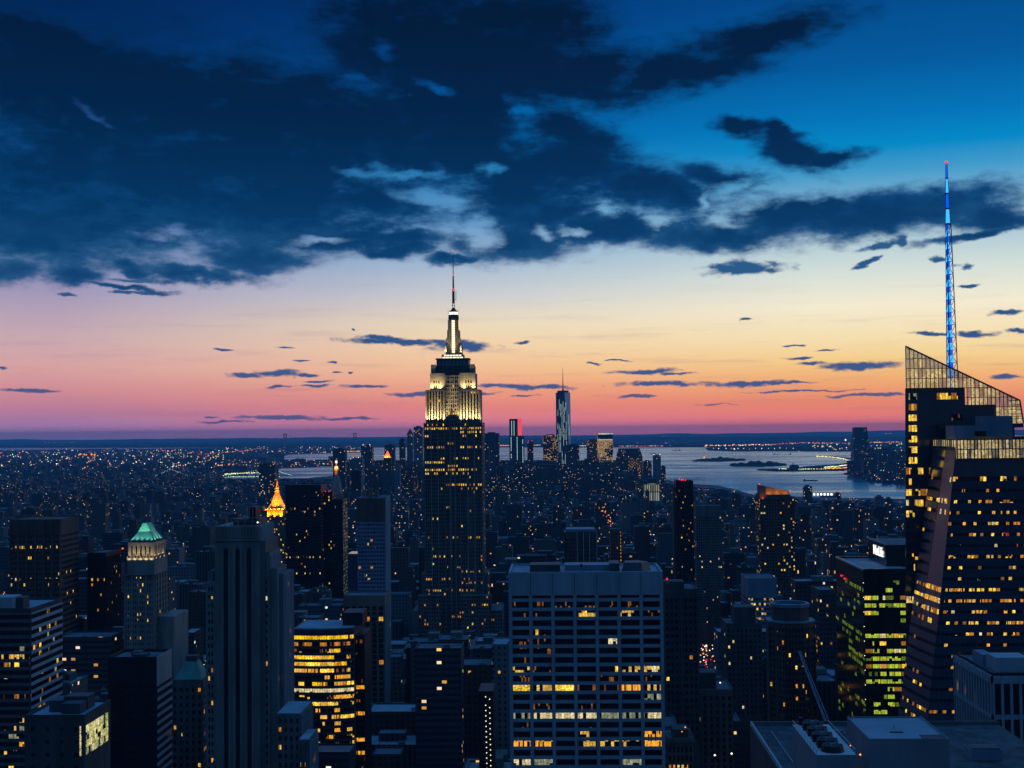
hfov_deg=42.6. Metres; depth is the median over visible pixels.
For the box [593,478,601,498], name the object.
city building
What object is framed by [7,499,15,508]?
city building
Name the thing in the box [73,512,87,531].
city building
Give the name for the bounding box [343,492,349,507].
city building
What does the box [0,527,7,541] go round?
city building
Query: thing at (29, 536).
window
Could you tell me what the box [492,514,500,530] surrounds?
city building
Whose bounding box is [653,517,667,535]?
city building
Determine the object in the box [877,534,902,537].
city building
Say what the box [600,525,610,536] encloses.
city building
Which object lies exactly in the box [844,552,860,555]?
city building
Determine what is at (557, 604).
window
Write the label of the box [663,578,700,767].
dark ribbed building
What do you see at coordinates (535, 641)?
window
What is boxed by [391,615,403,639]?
city building
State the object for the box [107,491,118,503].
city building
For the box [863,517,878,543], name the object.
city building
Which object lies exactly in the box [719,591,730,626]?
city building
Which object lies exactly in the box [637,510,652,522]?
city building
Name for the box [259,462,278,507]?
antenna block
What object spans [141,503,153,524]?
city building
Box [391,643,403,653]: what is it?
city building
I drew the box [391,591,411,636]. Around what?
city building
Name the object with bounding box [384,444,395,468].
civic tower
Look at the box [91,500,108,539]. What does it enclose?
city building
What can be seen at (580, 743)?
window
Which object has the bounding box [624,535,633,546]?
city building
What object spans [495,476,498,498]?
city building
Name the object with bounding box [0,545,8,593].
city building
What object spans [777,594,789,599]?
city building
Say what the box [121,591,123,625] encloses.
city building
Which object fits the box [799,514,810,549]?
city building
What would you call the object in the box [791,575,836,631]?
city building
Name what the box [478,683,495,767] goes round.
dotted lamp building
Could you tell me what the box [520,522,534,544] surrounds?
city building
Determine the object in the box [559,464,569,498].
dark block
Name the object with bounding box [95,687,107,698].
city building
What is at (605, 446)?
amber lit tower
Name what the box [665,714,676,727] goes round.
city building
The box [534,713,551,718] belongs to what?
window
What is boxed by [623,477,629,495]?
city building
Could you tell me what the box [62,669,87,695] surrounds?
city building
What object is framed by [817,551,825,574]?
city building
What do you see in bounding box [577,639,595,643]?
window
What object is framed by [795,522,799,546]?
city building
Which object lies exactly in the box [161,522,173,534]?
city building
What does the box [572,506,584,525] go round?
city building
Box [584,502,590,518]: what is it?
city building
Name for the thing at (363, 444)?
hills
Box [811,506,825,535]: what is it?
city building
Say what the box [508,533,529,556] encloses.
city building
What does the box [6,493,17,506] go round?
city building
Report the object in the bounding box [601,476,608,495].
city building
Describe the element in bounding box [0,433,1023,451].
ground
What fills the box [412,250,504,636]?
setback skyscraper
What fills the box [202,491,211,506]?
city building
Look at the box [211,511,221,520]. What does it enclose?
city building
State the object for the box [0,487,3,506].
city building
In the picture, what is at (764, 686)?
city building
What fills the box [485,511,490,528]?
city building
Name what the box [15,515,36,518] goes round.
city building
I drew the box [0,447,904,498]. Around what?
water
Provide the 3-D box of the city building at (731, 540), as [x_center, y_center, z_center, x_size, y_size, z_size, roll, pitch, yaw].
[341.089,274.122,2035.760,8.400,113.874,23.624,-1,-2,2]
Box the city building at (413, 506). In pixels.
[408,503,420,525]
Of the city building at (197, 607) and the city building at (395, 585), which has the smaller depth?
the city building at (197, 607)
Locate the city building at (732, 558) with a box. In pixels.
[722,548,743,589]
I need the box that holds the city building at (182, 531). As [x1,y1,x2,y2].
[176,523,188,541]
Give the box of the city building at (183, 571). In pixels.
[168,563,195,579]
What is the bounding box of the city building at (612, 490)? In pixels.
[609,485,615,497]
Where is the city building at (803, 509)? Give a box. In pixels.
[796,506,811,523]
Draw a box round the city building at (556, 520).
[553,502,560,540]
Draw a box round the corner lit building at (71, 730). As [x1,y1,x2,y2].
[25,692,110,767]
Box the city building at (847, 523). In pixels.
[841,507,852,547]
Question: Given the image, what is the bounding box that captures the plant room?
[847,716,949,767]
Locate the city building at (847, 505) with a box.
[839,501,852,509]
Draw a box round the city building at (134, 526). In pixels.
[127,519,139,538]
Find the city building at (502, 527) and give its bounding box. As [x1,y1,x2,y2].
[499,517,506,536]
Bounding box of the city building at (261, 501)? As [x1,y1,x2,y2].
[257,496,266,516]
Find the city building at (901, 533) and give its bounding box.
[898,518,904,537]
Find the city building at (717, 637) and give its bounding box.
[714,627,765,673]
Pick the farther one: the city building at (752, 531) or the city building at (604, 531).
the city building at (604, 531)
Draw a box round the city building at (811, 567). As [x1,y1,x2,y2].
[806,560,817,577]
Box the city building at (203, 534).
[193,523,214,562]
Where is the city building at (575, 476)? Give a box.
[568,474,577,485]
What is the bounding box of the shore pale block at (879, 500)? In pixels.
[874,495,883,506]
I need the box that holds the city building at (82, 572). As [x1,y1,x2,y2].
[79,569,86,575]
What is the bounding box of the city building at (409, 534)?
[405,530,413,545]
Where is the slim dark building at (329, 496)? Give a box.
[324,491,336,588]
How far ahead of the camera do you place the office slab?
555.45 m
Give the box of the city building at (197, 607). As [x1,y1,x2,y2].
[189,588,205,654]
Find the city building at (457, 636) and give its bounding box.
[438,630,470,656]
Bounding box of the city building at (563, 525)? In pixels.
[561,521,565,550]
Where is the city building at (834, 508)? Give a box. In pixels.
[829,504,840,524]
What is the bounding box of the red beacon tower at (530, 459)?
[527,441,533,465]
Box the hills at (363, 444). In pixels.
[341,443,398,446]
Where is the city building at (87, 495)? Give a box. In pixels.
[83,491,92,501]
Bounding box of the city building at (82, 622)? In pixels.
[79,614,86,630]
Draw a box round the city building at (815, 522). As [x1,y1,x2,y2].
[810,512,819,542]
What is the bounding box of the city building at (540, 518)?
[536,516,547,522]
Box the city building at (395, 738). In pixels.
[372,730,415,767]
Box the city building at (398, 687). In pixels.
[391,653,406,702]
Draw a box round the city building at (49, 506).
[43,505,57,515]
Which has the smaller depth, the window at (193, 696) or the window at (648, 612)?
the window at (648, 612)
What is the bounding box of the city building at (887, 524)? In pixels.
[882,517,894,533]
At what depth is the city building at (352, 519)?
2439.90 m
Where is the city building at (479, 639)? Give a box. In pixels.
[475,630,508,642]
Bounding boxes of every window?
[0,604,61,767]
[11,532,77,632]
[88,554,120,630]
[110,684,153,767]
[126,543,167,648]
[174,687,204,766]
[208,575,317,767]
[266,518,285,563]
[286,490,326,586]
[294,640,364,767]
[304,642,311,645]
[304,662,311,665]
[304,695,311,698]
[312,636,319,639]
[312,662,319,665]
[312,682,319,685]
[324,495,336,586]
[332,501,347,597]
[345,606,383,701]
[356,646,363,649]
[356,659,363,662]
[356,672,363,675]
[356,685,363,688]
[356,692,363,695]
[357,744,364,747]
[357,751,364,754]
[358,524,384,590]
[419,377,501,635]
[512,602,528,607]
[512,611,528,616]
[512,620,528,625]
[513,630,528,634]
[513,639,528,644]
[513,648,528,653]
[513,657,529,662]
[513,657,661,764]
[513,667,529,671]
[513,676,529,681]
[513,685,529,690]
[513,713,529,718]
[514,722,529,727]
[514,741,529,745]
[514,759,530,764]
[533,602,550,607]
[533,611,550,616]
[533,620,550,625]
[533,629,550,634]
[533,639,550,644]
[533,648,551,653]
[533,666,551,671]
[533,685,551,690]
[534,704,551,708]
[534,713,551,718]
[534,741,552,745]
[534,759,552,764]
[555,602,572,606]
[555,611,572,616]
[555,620,572,625]
[555,629,572,634]
[555,639,572,643]
[555,648,573,653]
[555,657,573,662]
[555,685,573,690]
[556,713,573,717]
[565,538,595,560]
[577,602,594,606]
[577,611,594,616]
[577,620,594,625]
[577,629,594,634]
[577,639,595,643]
[577,648,595,653]
[577,657,595,662]
[578,685,595,690]
[578,703,595,708]
[578,713,595,717]
[578,722,596,727]
[578,731,596,736]
[578,741,596,745]
[599,601,616,606]
[599,611,616,615]
[599,620,616,625]
[599,629,617,634]
[599,638,617,643]
[599,648,617,652]
[599,657,617,662]
[600,675,617,680]
[600,685,617,690]
[600,713,618,717]
[600,741,618,745]
[608,638,616,643]
[612,533,621,562]
[621,601,638,606]
[621,611,638,615]
[621,620,639,625]
[621,629,639,634]
[621,638,639,643]
[621,648,639,652]
[622,666,639,671]
[622,685,639,689]
[622,713,640,717]
[623,740,640,745]
[623,759,640,764]
[643,601,659,606]
[643,610,659,615]
[643,620,659,624]
[643,629,659,634]
[643,638,659,643]
[643,647,659,652]
[644,666,660,671]
[644,675,660,680]
[644,685,660,689]
[644,694,660,699]
[644,713,660,717]
[645,731,661,736]
[645,740,661,745]
[652,666,657,671]
[665,598,698,737]
[665,745,691,767]
[674,484,693,581]
[694,516,721,622]
[700,696,731,767]
[721,625,761,713]
[741,593,775,623]
[756,499,794,598]
[769,627,815,720]
[811,591,835,667]
[836,568,905,720]
[898,393,1023,716]
[995,689,1023,740]
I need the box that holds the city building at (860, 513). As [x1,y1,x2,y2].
[851,506,870,540]
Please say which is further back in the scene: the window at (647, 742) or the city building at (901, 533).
the city building at (901, 533)
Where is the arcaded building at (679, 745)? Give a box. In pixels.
[665,724,694,767]
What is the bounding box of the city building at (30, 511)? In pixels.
[21,507,39,515]
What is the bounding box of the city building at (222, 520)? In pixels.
[218,517,227,524]
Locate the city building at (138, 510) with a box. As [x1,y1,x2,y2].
[134,502,142,518]
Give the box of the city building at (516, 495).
[513,491,519,502]
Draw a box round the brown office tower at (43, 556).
[9,516,78,632]
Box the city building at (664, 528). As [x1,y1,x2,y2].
[657,523,672,544]
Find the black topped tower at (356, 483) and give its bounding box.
[351,469,361,507]
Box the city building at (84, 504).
[80,501,88,509]
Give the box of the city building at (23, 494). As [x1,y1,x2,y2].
[20,488,26,502]
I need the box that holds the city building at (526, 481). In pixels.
[522,471,529,498]
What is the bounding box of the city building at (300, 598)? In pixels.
[294,592,306,610]
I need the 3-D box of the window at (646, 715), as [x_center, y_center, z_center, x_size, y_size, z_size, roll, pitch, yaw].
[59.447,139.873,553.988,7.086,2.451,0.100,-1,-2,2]
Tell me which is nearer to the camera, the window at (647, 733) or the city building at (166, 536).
the window at (647, 733)
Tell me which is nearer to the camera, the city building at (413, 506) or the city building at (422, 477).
the city building at (413, 506)
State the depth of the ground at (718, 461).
10955.99 m
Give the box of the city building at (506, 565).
[499,558,516,574]
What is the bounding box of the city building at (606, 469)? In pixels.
[604,462,609,484]
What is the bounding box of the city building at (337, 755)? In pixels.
[319,743,355,767]
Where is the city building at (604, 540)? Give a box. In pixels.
[599,537,609,544]
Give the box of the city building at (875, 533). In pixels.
[869,528,888,537]
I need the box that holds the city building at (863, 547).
[855,540,868,553]
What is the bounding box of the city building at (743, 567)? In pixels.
[736,562,755,587]
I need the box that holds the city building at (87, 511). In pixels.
[81,508,90,526]
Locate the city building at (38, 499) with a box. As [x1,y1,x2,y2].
[34,492,43,506]
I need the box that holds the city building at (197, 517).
[189,511,206,535]
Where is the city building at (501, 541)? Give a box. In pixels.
[498,538,507,545]
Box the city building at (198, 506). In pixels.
[192,503,203,511]
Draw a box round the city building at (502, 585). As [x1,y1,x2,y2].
[496,580,508,603]
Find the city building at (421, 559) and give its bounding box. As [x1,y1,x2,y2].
[419,546,424,594]
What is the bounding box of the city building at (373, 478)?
[368,468,378,493]
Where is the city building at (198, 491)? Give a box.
[194,487,203,500]
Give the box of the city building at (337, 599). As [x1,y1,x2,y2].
[332,598,342,601]
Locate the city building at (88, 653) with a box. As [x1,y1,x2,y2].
[62,631,122,693]
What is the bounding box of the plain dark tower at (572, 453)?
[566,444,578,471]
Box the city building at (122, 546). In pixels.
[110,539,131,574]
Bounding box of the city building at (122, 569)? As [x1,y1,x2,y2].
[121,562,124,591]
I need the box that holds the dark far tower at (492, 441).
[485,432,499,499]
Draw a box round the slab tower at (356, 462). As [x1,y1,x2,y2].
[349,457,364,491]
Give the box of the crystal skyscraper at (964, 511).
[898,161,1023,720]
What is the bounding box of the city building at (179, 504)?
[175,500,185,510]
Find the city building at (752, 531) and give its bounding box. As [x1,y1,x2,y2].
[750,519,755,543]
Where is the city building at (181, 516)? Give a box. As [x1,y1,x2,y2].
[173,511,186,523]
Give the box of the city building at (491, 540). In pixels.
[486,527,497,568]
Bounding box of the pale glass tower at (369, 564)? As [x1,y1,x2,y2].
[348,488,390,627]
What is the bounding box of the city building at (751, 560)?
[746,556,756,570]
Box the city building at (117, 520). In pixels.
[112,510,121,529]
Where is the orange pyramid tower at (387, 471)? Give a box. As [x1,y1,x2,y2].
[384,450,391,494]
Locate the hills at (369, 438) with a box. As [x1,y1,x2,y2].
[0,430,1023,442]
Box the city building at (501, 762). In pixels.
[468,754,509,767]
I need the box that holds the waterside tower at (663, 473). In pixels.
[661,465,665,487]
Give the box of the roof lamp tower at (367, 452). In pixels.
[361,444,373,469]
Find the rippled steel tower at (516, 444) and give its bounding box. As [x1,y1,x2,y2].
[509,418,523,462]
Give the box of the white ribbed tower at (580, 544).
[564,527,597,562]
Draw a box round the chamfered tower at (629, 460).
[616,448,642,490]
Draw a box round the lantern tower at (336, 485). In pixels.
[331,458,342,497]
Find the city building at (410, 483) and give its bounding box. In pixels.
[407,464,413,498]
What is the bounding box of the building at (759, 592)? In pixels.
[741,573,776,626]
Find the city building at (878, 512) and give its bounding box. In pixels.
[870,504,885,529]
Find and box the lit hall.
[644,483,659,501]
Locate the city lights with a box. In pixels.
[0,433,902,662]
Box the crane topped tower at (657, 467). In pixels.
[650,453,660,487]
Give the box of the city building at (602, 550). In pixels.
[597,545,609,557]
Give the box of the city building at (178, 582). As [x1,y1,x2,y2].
[175,579,189,609]
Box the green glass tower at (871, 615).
[835,537,905,720]
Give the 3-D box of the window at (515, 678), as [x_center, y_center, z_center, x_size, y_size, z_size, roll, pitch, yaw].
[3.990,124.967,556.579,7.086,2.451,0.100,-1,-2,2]
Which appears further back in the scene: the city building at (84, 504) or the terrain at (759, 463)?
the terrain at (759, 463)
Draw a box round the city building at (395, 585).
[391,580,400,590]
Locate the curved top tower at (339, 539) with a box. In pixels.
[331,498,347,597]
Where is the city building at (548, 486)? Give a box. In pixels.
[546,480,550,498]
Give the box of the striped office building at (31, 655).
[0,594,62,767]
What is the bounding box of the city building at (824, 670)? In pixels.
[816,666,834,677]
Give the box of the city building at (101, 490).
[96,487,107,494]
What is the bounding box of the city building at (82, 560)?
[79,550,86,569]
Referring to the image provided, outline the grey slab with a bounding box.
[394,465,400,508]
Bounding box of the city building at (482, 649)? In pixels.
[473,643,491,656]
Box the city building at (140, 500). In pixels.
[135,497,145,503]
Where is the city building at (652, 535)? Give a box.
[645,523,654,541]
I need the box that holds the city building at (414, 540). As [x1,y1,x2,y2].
[409,535,419,562]
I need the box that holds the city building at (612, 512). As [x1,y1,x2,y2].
[609,502,615,522]
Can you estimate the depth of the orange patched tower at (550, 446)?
5691.48 m
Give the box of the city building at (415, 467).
[411,461,417,498]
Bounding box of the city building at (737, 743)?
[734,713,740,767]
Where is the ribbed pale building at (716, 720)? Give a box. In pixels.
[699,668,733,767]
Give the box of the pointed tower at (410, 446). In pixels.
[407,429,413,464]
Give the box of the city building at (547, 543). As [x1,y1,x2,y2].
[535,536,554,552]
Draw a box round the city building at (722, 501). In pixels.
[714,497,726,510]
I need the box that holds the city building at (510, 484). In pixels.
[508,475,513,498]
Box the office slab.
[508,560,665,767]
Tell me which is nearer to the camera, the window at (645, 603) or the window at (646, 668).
the window at (646, 668)
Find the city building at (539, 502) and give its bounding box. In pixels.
[534,493,543,513]
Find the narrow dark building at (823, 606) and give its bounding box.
[811,585,836,667]
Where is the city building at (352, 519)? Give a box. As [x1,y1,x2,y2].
[347,508,356,540]
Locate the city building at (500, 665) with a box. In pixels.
[492,637,509,756]
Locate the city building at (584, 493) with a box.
[580,486,589,503]
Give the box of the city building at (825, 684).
[816,670,835,720]
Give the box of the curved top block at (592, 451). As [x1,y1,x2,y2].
[587,439,597,458]
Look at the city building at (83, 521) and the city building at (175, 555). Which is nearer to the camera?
the city building at (175, 555)
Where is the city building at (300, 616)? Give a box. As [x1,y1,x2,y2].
[294,610,323,627]
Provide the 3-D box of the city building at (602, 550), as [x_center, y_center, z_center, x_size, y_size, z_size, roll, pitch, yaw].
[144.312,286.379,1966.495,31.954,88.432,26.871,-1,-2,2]
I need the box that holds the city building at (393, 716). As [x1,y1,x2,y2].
[372,703,415,733]
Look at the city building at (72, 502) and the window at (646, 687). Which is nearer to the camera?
the window at (646, 687)
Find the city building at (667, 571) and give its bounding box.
[659,563,672,578]
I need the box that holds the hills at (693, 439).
[395,436,904,443]
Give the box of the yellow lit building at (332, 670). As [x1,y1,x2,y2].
[294,608,371,767]
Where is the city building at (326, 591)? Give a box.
[318,585,331,597]
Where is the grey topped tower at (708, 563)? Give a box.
[694,504,722,645]
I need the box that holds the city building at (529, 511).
[525,502,534,521]
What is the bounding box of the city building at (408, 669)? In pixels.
[406,643,410,702]
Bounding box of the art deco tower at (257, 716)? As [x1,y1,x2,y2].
[206,504,318,767]
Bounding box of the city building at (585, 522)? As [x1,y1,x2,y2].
[578,518,593,526]
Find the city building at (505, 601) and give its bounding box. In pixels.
[498,590,508,635]
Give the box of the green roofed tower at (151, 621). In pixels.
[123,522,187,676]
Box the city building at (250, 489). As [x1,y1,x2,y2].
[246,484,254,500]
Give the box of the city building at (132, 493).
[126,489,136,498]
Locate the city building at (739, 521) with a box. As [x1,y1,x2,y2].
[734,516,745,536]
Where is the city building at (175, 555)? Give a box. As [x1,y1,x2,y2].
[166,547,183,566]
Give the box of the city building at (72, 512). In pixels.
[69,508,80,515]
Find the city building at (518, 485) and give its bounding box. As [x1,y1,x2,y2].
[514,467,522,498]
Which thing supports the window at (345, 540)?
in the curved top tower at (339, 539)
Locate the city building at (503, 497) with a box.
[498,493,507,511]
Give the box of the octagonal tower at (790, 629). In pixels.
[765,600,816,720]
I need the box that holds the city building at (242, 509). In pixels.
[236,503,247,515]
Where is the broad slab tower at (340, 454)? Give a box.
[333,448,346,492]
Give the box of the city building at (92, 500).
[88,497,101,507]
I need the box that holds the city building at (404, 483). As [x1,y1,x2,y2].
[401,472,406,497]
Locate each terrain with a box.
[696,456,744,460]
[730,460,786,465]
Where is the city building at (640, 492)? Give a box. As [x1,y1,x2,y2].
[637,488,642,508]
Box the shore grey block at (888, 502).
[884,497,892,516]
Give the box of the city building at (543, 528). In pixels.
[536,521,552,538]
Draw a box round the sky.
[0,0,1023,439]
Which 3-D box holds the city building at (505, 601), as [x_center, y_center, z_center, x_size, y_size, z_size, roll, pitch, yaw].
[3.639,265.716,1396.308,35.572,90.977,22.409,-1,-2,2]
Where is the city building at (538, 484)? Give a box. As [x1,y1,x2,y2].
[535,477,542,494]
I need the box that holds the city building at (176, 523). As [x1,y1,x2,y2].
[171,520,185,532]
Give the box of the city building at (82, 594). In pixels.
[79,576,86,613]
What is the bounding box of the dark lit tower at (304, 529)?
[285,483,326,588]
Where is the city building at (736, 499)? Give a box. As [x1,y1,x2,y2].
[731,493,740,509]
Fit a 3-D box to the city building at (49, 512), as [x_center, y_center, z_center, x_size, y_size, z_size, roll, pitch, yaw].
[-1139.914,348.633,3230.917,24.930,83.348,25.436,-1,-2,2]
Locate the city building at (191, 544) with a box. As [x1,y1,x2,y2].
[189,524,209,553]
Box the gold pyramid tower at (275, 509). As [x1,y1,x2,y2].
[263,480,285,563]
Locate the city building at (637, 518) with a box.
[630,512,643,536]
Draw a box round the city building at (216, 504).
[212,500,220,511]
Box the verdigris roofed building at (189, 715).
[172,654,205,767]
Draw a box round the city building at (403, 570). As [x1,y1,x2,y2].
[391,546,415,609]
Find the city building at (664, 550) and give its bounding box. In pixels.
[656,532,672,565]
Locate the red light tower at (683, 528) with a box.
[672,479,694,584]
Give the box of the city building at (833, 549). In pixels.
[825,541,848,577]
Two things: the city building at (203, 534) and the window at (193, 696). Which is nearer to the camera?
the window at (193, 696)
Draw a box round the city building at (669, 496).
[666,488,671,508]
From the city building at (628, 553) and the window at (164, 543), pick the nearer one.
the window at (164, 543)
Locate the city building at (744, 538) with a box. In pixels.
[738,523,750,552]
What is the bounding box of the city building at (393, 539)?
[390,527,396,543]
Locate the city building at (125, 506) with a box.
[121,500,130,517]
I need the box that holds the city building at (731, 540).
[728,523,734,550]
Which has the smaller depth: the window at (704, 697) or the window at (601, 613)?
the window at (601, 613)
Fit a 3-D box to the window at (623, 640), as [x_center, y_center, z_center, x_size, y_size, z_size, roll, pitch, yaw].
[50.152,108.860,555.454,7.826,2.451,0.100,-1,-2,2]
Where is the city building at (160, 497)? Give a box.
[154,490,166,511]
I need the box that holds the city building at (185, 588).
[179,580,207,628]
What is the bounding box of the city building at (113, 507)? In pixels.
[109,503,119,517]
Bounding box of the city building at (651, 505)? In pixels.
[648,501,654,513]
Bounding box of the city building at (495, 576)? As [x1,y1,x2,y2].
[490,571,505,603]
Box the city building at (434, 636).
[411,631,439,702]
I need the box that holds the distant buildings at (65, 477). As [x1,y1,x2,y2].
[0,444,904,702]
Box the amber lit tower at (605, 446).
[597,433,612,463]
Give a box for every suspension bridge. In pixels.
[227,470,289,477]
[259,433,390,445]
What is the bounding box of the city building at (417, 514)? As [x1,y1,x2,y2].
[413,510,423,529]
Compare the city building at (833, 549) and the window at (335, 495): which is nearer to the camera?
the city building at (833, 549)
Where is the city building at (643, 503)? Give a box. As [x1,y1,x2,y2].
[640,498,646,509]
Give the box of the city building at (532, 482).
[530,472,534,497]
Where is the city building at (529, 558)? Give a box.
[517,553,546,563]
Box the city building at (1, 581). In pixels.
[0,570,3,593]
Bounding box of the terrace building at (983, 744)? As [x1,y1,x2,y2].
[750,721,1023,767]
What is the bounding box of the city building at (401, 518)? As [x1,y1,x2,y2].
[394,506,408,531]
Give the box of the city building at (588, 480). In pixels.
[585,476,592,494]
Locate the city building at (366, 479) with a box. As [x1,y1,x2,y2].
[364,469,367,495]
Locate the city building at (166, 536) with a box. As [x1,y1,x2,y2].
[162,533,170,544]
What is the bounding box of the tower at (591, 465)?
[584,458,598,475]
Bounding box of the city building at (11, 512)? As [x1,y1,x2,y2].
[7,508,16,516]
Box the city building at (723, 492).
[717,489,727,497]
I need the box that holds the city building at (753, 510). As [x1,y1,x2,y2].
[742,502,754,518]
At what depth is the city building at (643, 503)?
3786.96 m
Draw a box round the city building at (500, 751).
[463,749,509,767]
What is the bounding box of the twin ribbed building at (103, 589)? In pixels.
[87,549,120,630]
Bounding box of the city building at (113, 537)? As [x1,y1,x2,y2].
[102,530,126,548]
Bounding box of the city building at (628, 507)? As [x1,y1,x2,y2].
[621,499,636,539]
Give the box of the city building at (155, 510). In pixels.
[152,503,158,521]
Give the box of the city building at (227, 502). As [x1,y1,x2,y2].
[221,498,232,511]
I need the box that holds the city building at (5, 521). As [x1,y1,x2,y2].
[1,517,14,526]
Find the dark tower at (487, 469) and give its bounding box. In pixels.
[485,448,489,490]
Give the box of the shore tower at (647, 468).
[643,460,651,478]
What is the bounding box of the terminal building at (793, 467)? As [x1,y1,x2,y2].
[789,463,798,469]
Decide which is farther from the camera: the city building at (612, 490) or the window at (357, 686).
the city building at (612, 490)
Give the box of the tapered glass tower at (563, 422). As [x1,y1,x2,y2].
[556,379,570,463]
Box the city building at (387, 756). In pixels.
[372,746,403,767]
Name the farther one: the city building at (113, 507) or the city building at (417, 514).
the city building at (113, 507)
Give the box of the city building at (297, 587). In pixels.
[294,584,312,601]
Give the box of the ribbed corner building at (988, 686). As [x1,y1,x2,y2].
[953,649,1023,740]
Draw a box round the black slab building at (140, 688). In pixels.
[108,649,171,767]
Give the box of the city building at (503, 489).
[499,484,507,492]
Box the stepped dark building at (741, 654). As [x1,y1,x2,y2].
[720,604,763,767]
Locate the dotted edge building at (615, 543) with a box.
[609,527,621,562]
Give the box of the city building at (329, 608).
[298,598,342,619]
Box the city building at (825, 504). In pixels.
[821,500,834,523]
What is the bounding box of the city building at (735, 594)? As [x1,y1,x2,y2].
[730,584,740,613]
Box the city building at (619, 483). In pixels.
[616,473,622,497]
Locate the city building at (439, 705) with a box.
[415,642,464,767]
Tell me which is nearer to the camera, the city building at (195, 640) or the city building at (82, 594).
the city building at (195, 640)
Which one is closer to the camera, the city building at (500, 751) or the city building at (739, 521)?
the city building at (500, 751)
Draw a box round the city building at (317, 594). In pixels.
[313,587,321,601]
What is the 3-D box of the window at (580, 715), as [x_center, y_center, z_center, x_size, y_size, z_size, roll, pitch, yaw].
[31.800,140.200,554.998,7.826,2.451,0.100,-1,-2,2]
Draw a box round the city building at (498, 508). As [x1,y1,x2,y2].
[494,498,501,515]
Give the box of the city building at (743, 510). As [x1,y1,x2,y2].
[737,504,751,526]
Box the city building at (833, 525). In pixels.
[827,513,841,536]
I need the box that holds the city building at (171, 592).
[123,576,174,610]
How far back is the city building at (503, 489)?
4617.94 m
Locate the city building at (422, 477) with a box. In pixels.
[421,466,423,488]
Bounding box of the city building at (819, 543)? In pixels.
[813,535,844,568]
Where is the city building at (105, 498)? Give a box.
[98,494,108,502]
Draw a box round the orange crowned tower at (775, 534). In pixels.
[755,483,795,599]
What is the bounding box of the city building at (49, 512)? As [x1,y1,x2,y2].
[42,508,55,515]
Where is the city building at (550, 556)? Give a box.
[526,550,555,561]
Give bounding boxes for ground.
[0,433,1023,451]
[0,445,359,475]
[307,476,904,668]
[692,460,745,461]
[706,447,803,451]
[729,465,785,466]
[757,456,850,471]
[843,473,904,483]
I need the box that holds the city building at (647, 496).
[645,489,649,509]
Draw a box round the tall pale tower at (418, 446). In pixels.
[414,426,423,466]
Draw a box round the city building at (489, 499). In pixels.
[485,489,493,509]
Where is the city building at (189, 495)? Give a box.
[186,489,193,505]
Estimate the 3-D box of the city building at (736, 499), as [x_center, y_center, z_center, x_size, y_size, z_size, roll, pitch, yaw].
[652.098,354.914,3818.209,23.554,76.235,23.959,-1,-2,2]
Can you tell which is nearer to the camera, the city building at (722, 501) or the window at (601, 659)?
the window at (601, 659)
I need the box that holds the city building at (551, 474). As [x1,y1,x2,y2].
[548,468,553,489]
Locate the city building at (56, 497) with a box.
[50,492,61,508]
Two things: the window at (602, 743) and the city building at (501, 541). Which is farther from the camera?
the city building at (501, 541)
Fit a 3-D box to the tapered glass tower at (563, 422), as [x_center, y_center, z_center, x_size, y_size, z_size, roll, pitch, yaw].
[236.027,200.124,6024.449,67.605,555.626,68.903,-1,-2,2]
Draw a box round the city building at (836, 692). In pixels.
[835,663,838,720]
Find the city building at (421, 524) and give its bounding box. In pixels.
[420,516,423,535]
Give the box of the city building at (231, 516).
[228,513,240,522]
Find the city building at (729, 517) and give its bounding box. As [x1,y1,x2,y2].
[724,510,735,522]
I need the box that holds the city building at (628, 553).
[608,547,636,562]
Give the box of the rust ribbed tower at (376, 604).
[343,591,390,702]
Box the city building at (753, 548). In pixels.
[750,544,755,555]
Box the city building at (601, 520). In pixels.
[595,499,608,544]
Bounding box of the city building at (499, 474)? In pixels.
[495,470,502,488]
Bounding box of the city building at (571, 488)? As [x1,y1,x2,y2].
[569,477,574,498]
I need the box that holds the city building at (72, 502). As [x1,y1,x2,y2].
[66,495,79,511]
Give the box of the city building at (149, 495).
[146,489,154,502]
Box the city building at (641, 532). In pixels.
[633,523,649,562]
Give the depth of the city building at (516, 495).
3986.15 m
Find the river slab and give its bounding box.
[851,427,868,460]
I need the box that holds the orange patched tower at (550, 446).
[543,434,557,461]
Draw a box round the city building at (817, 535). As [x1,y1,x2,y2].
[811,533,821,552]
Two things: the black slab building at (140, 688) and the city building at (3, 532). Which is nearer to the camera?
the black slab building at (140, 688)
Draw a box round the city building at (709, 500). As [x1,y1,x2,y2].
[706,497,716,503]
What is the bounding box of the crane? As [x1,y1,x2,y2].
[798,651,828,723]
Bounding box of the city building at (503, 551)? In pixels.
[495,544,512,570]
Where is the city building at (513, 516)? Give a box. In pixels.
[506,501,521,536]
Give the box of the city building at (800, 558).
[795,542,805,577]
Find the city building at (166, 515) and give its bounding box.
[161,510,172,522]
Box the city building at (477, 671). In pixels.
[464,657,491,759]
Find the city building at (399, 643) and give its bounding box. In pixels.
[391,640,408,647]
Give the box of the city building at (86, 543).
[79,535,93,552]
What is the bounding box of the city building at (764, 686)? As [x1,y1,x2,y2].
[763,649,766,720]
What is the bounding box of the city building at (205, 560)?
[196,546,214,580]
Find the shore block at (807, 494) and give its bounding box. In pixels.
[803,485,811,505]
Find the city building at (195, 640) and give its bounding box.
[188,627,203,664]

